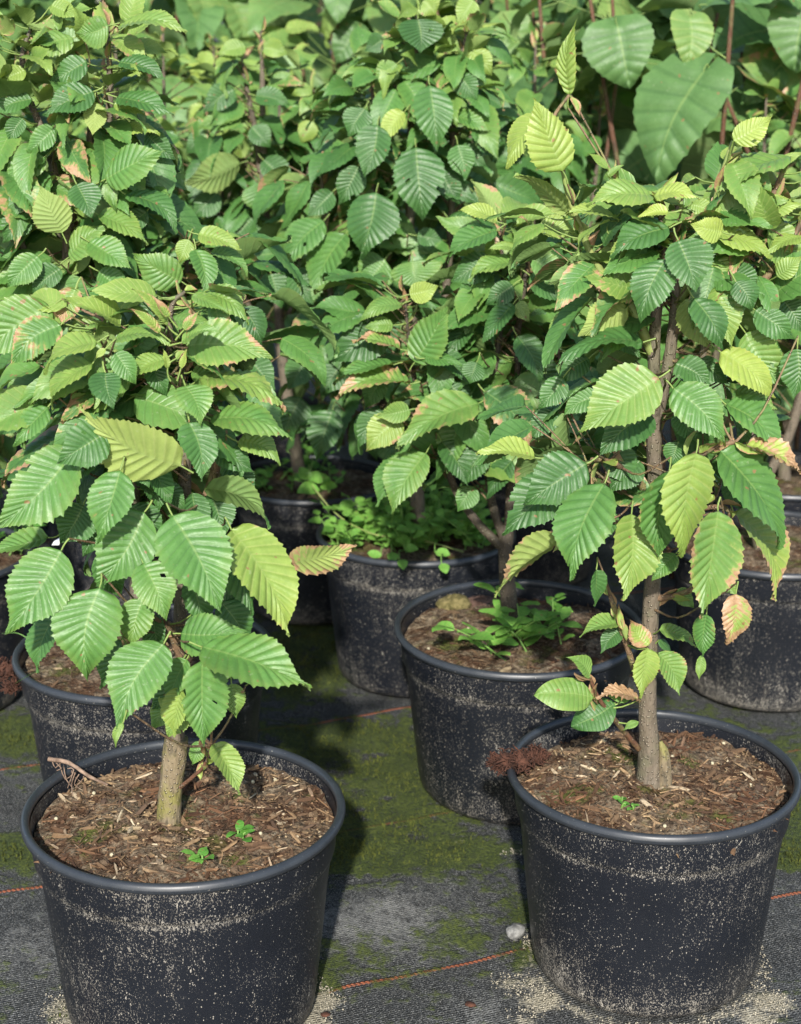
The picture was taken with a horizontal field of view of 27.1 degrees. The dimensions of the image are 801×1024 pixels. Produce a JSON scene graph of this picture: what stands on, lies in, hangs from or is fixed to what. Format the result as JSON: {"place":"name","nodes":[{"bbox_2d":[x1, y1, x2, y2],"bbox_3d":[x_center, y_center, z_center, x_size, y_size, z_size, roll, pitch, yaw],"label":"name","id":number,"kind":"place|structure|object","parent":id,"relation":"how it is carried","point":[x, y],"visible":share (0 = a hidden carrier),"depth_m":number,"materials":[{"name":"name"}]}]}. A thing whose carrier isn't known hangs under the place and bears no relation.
{"place":"outdoors","nodes":[
{"label":"outdoors","id":0,"kind":"place"},
{"bbox_2d":[2,632,39,681],"bbox_3d":[-0.429,0.173,1.909,0.040,0.049,0.083,-7,18,-21],"label":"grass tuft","id":1,"kind":"object","parent":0,"point":[39,665],"visible":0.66,"depth_m":1.93,"materials":[{"name":"green plant"}]},
{"bbox_2d":[0,17,800,1023],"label":"ground","id":2,"kind":"structure","parent":0,"point":[414,939],"depth_m":1.88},
{"bbox_2d":[0,244,33,708],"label":"potted hornbeam","id":3,"kind":"object","parent":2,"relation":"on","point":[10,642],"visible":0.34,"depth_m":2.32,"materials":[{"name":"green plant"}]},
{"bbox_2d":[0,513,45,555],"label":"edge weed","id":4,"kind":"object","parent":3,"relation":"in","point":[17,529],"visible":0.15,"depth_m":2.40,"materials":[{"name":"green plant"}]},
{"bbox_2d":[0,0,126,235],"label":"leaved shrub","id":5,"kind":"object","parent":2,"relation":"on","point":[41,7],"visible":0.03,"depth_m":3.58,"materials":[{"name":"green plant"}]},
{"bbox_2d":[21,0,119,142],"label":"leaved shrub","id":6,"kind":"object","parent":2,"relation":"on","point":[111,2],"visible":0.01,"depth_m":4.47,"materials":[{"name":"green plant"}]},
{"bbox_2d":[0,52,157,526],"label":"potted hornbeam","id":7,"kind":"object","parent":2,"relation":"on","point":[5,245],"depth_m":3.03,"materials":[{"name":"green plant"}]},
{"bbox_2d":[0,0,235,131],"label":"leaved shrub","id":8,"kind":"object","parent":2,"relation":"on","point":[221,31],"visible":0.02,"depth_m":4.30,"materials":[{"name":"green plant"}]},
{"bbox_2d":[21,18,225,604],"bbox_3d":[-0.423,-0.325,2.717,0.340,0.932,0.391,9,19,27],"label":"potted hornbeam","id":9,"kind":"object","parent":2,"relation":"on","point":[72,551],"visible":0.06,"depth_m":2.63,"materials":[{"name":"green plant"}]},
{"bbox_2d":[0,0,283,304],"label":"leaved shrub","id":10,"kind":"object","parent":2,"relation":"on","point":[210,20],"visible":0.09,"depth_m":3.34,"materials":[{"name":"green plant"}]},
{"bbox_2d":[0,0,339,781],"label":"potted hornbeam","id":11,"kind":"object","parent":2,"relation":"on","point":[100,196],"visible":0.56,"depth_m":1.78,"materials":[{"name":"green plant"}]},
{"bbox_2d":[0,656,23,695],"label":"peat clump","id":12,"kind":"object","parent":11,"relation":"on","point":[11,687],"visible":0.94,"depth_m":1.96,"materials":[{"name":"brown soil"}]},
{"bbox_2d":[52,538,59,544],"bbox_3d":[-0.368,0.031,1.789,0.014,0.009,0.005,0,17,0],"label":"white scrap","id":13,"kind":"object","parent":11,"relation":"in","point":[56,542],"visible":0.63,"depth_m":1.79,"materials":[{"name":"white paper"}]},
{"bbox_2d":[0,276,356,1023],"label":"potted hornbeam","id":14,"kind":"object","parent":2,"relation":"on","point":[150,922],"visible":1,"depth_m":1.46,"materials":[{"name":"green plant"}]},
{"bbox_2d":[47,757,107,794],"bbox_3d":[-0.320,0.261,1.655,0.060,0.034,0.025,0,17,0],"label":"dry root","id":15,"kind":"object","parent":14,"relation":"on","point":[69,763],"visible":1,"depth_m":1.65,"materials":[{"name":"beige wood"}]},
{"bbox_2d":[181,847,213,863],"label":"seedling","id":16,"kind":"object","parent":14,"relation":"on","point":[202,852],"visible":1,"depth_m":1.51,"materials":[{"name":"green plant"}]},
{"bbox_2d":[226,820,254,841],"bbox_3d":[-0.146,0.303,1.564,0.028,0.016,0.029,8,19,24],"label":"seedling","id":17,"kind":"object","parent":14,"relation":"on","point":[242,828],"visible":1,"depth_m":1.56,"materials":[{"name":"green plant"}]},
{"bbox_2d":[148,31,331,532],"bbox_3d":[-0.293,-0.416,3.062,0.370,0.902,0.370,0,17,0],"label":"potted hornbeam","id":18,"kind":"object","parent":2,"relation":"on","point":[245,147],"visible":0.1,"depth_m":2.97,"materials":[{"name":"green plant"}]},
{"bbox_2d":[140,16,415,624],"bbox_3d":[-0.190,-0.295,2.618,0.468,0.932,0.281,0,17,0],"label":"potted hornbeam","id":19,"kind":"object","parent":2,"relation":"on","point":[211,171],"visible":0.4,"depth_m":2.52,"materials":[{"name":"green plant"}]},
{"bbox_2d":[254,440,345,491],"bbox_3d":[-0.172,-0.065,2.684,0.161,0.070,0.197,-3,17,-11],"label":"seedling weed","id":20,"kind":"object","parent":19,"relation":"on","point":[267,472],"visible":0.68,"depth_m":2.72,"materials":[{"name":"green plant"}]},
{"bbox_2d":[320,1011,330,1016],"bbox_3d":[-0.074,0.494,1.635,0.010,0.004,0.008,0,17,0],"label":"soil crumb","id":21,"kind":"object","parent":2,"relation":"on","point":[324,1014],"visible":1,"depth_m":1.63,"materials":[{"name":"brown soil"}]},
{"bbox_2d":[179,0,490,101],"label":"leaved shrub","id":22,"kind":"object","parent":2,"relation":"on","point":[319,66],"visible":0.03,"depth_m":3.93,"materials":[{"name":"green plant"}]},
{"bbox_2d":[187,0,514,445],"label":"leaved shrub","id":23,"kind":"object","parent":2,"relation":"on","point":[286,26],"visible":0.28,"depth_m":3.28,"materials":[{"name":"green plant"}]},
{"bbox_2d":[235,0,558,697],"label":"potted hornbeam","id":24,"kind":"object","parent":2,"relation":"on","point":[375,231],"visible":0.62,"depth_m":2.24,"materials":[{"name":"green plant"}]},
{"bbox_2d":[295,467,503,572],"bbox_3d":[0.016,-0.002,2.427,0.331,0.118,0.357,-14,22,-38],"label":"round leaved weed","id":25,"kind":"object","parent":24,"relation":"in","point":[398,528],"visible":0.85,"depth_m":2.39,"materials":[{"name":"green plant"}]},
{"bbox_2d":[0,625,800,1016],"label":"moss","id":26,"kind":"object","parent":2,"relation":"on","point":[396,777],"visible":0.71,"depth_m":2.07,"materials":[{"name":"green plant"}]},
{"bbox_2d":[358,51,498,500],"bbox_3d":[0.082,-0.441,3.140,0.382,0.905,0.376,0,17,0],"label":"potted hornbeam","id":27,"kind":"object","parent":2,"relation":"on","point":[432,469],"visible":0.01,"depth_m":3.13,"materials":[{"name":"green plant"}]},
{"bbox_2d":[465,1001,475,1006],"bbox_3d":[0.069,0.489,1.652,0.012,0.005,0.008,0,17,0],"label":"soil crumb","id":28,"kind":"object","parent":2,"relation":"on","point":[470,1004],"visible":1,"depth_m":1.65,"materials":[{"name":"brown soil"}]},
{"bbox_2d":[309,179,641,824],"bbox_3d":[0.101,-0.014,2.018,0.424,0.755,0.320,0,17,0],"label":"potted hornbeam","id":29,"kind":"object","parent":2,"relation":"on","point":[473,705],"visible":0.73,"depth_m":1.95,"materials":[{"name":"green plant"}]},
{"bbox_2d":[435,593,471,609],"bbox_3d":[0.069,0.119,2.161,0.049,0.027,0.036,0,17,0],"label":"mossy clod","id":30,"kind":"object","parent":29,"relation":"on","point":[454,601],"visible":0.8,"depth_m":2.15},
{"bbox_2d":[468,595,493,606],"bbox_3d":[0.105,0.118,2.172,0.046,0.020,0.034,0,17,0],"label":"peat clod","id":31,"kind":"object","parent":29,"relation":"on","point":[478,600],"visible":0.61,"depth_m":2.16,"materials":[{"name":"brown soil"}]},
{"bbox_2d":[432,582,582,660],"bbox_3d":[0.108,0.137,2.017,0.207,0.068,0.140,-9,19,-27],"label":"spoon leaved weed","id":32,"kind":"object","parent":29,"relation":"on","point":[521,624],"visible":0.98,"depth_m":2.01,"materials":[{"name":"green plant"}]},
{"bbox_2d":[518,593,574,643],"bbox_3d":[0.192,0.132,2.056,0.066,0.055,0.081,-13,22,-37],"label":"leaved weed","id":33,"kind":"object","parent":29,"relation":"on","point":[553,603],"visible":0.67,"depth_m":2.06,"materials":[{"name":"green plant"}]},
{"bbox_2d":[358,0,599,205],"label":"leaved shrub","id":34,"kind":"object","parent":2,"relation":"on","point":[499,6],"depth_m":4.22,"materials":[{"name":"green plant"}]},
{"bbox_2d":[362,0,636,166],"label":"leaved shrub","id":35,"kind":"object","parent":2,"relation":"on","point":[485,8],"visible":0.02,"depth_m":3.33,"materials":[{"name":"green plant"}]},
{"bbox_2d":[336,0,676,426],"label":"leaved shrub","id":36,"kind":"object","parent":2,"relation":"on","point":[549,91],"visible":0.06,"depth_m":2.74,"materials":[{"name":"green plant"}]},
{"bbox_2d":[506,923,524,940],"bbox_3d":[0.122,0.447,1.771,0.021,0.017,0.022,0,17,0],"label":"pebble","id":37,"kind":"object","parent":2,"relation":"on","point":[515,931],"visible":1,"depth_m":1.76,"materials":[{"name":"stone"}]},
{"bbox_2d":[415,21,650,583],"bbox_3d":[0.215,-0.339,2.776,0.456,0.923,0.352,0,17,0],"label":"potted hornbeam","id":38,"kind":"object","parent":2,"relation":"on","point":[551,566],"visible":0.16,"depth_m":2.67,"materials":[{"name":"green plant"}]},
{"bbox_2d":[474,18,800,1017],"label":"potted hornbeam","id":39,"kind":"object","parent":2,"relation":"on","point":[656,902],"visible":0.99,"depth_m":1.54,"materials":[{"name":"green plant"}]},
{"bbox_2d":[485,742,552,776],"bbox_3d":[0.123,0.249,1.681,0.072,0.039,0.051,-7,18,-21],"label":"peat clump","id":40,"kind":"object","parent":39,"relation":"on","point":[519,761],"visible":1,"depth_m":1.67,"materials":[{"name":"brown soil"}]},
{"bbox_2d":[613,795,639,809],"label":"seedling","id":41,"kind":"object","parent":39,"relation":"on","point":[626,803],"visible":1,"depth_m":1.62,"materials":[{"name":"green plant"}]},
{"bbox_2d":[507,0,800,578],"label":"leaved shrub","id":42,"kind":"object","parent":2,"relation":"on","point":[683,93],"visible":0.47,"depth_m":2.50,"materials":[{"name":"green plant"}]},
{"bbox_2d":[594,26,781,181],"bbox_3d":[0.765,-0.729,3.443,0.914,1.281,0.886,0,17,0],"label":"leaved shrub","id":43,"kind":"object","parent":2,"relation":"on","point":[738,79],"visible":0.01,"depth_m":3.22,"materials":[{"name":"green plant"}]},
{"bbox_2d":[631,0,800,461],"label":"leaved shrub","id":44,"kind":"object","parent":2,"relation":"on","point":[783,26],"visible":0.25,"depth_m":2.63,"materials":[{"name":"green plant"}]},
{"bbox_2d":[637,167,800,711],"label":"potted hornbeam","id":45,"kind":"object","parent":2,"relation":"on","point":[755,664],"visible":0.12,"depth_m":2.31,"materials":[{"name":"black plastic"}]},
{"bbox_2d":[705,72,800,512],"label":"potted hornbeam","id":46,"kind":"object","parent":2,"relation":"on","point":[788,478],"visible":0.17,"depth_m":2.60,"materials":[{"name":"green plant"}]},
{"bbox_2d":[37,848,796,1023],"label":"sand","id":47,"kind":"structure","parent":0,"point":[544,997],"depth_m":1.66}
]}

